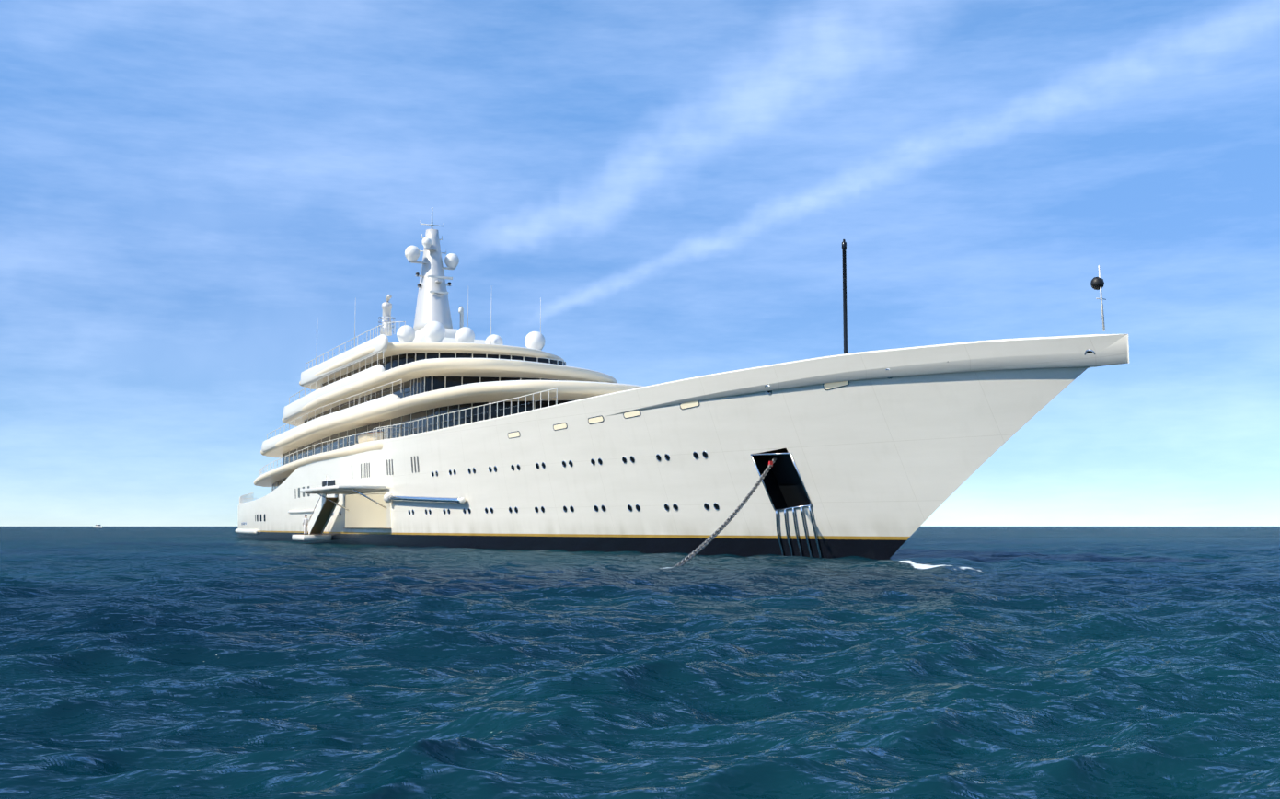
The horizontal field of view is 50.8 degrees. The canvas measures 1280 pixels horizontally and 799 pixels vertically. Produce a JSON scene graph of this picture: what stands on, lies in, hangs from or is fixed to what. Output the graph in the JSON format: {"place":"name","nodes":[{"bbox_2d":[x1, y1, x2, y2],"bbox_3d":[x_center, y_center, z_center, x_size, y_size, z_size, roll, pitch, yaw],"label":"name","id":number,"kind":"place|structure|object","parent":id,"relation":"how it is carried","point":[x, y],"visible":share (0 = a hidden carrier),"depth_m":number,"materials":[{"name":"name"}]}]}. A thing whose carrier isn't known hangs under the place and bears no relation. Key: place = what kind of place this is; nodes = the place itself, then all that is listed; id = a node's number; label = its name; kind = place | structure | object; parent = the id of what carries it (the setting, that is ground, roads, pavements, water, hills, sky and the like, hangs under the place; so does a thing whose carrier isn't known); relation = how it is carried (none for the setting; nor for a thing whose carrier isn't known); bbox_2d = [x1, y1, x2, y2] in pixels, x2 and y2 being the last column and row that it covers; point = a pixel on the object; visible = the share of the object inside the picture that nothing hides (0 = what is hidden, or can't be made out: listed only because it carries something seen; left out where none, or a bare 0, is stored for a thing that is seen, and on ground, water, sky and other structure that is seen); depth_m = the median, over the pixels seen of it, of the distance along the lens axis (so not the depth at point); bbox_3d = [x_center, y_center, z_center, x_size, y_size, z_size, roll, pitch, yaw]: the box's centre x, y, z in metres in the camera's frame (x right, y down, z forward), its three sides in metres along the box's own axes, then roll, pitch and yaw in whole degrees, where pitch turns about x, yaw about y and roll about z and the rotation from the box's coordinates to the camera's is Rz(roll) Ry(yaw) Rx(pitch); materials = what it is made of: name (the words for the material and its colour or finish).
{"place":"outdoors","nodes":[
{"label":"outdoors","id":0,"kind":"place"},
{"bbox_2d":[0,526,1279,798],"bbox_3d":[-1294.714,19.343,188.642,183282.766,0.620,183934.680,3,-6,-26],"label":"sea","id":1,"kind":"structure","parent":0,"point":[920,663],"depth_m":15.01,"materials":[{"name":"liquid"}]},
{"bbox_2d":[235,208,1129,567],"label":"yacht","id":2,"kind":"object","parent":1,"relation":"on","point":[432,428],"visible":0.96,"depth_m":78.29,"materials":[{"name":"paint"}]},
{"bbox_2d":[0,0,1279,526],"label":"sky","id":3,"kind":"structure","parent":0,"point":[191,191],"materials":[{"name":"blue"}]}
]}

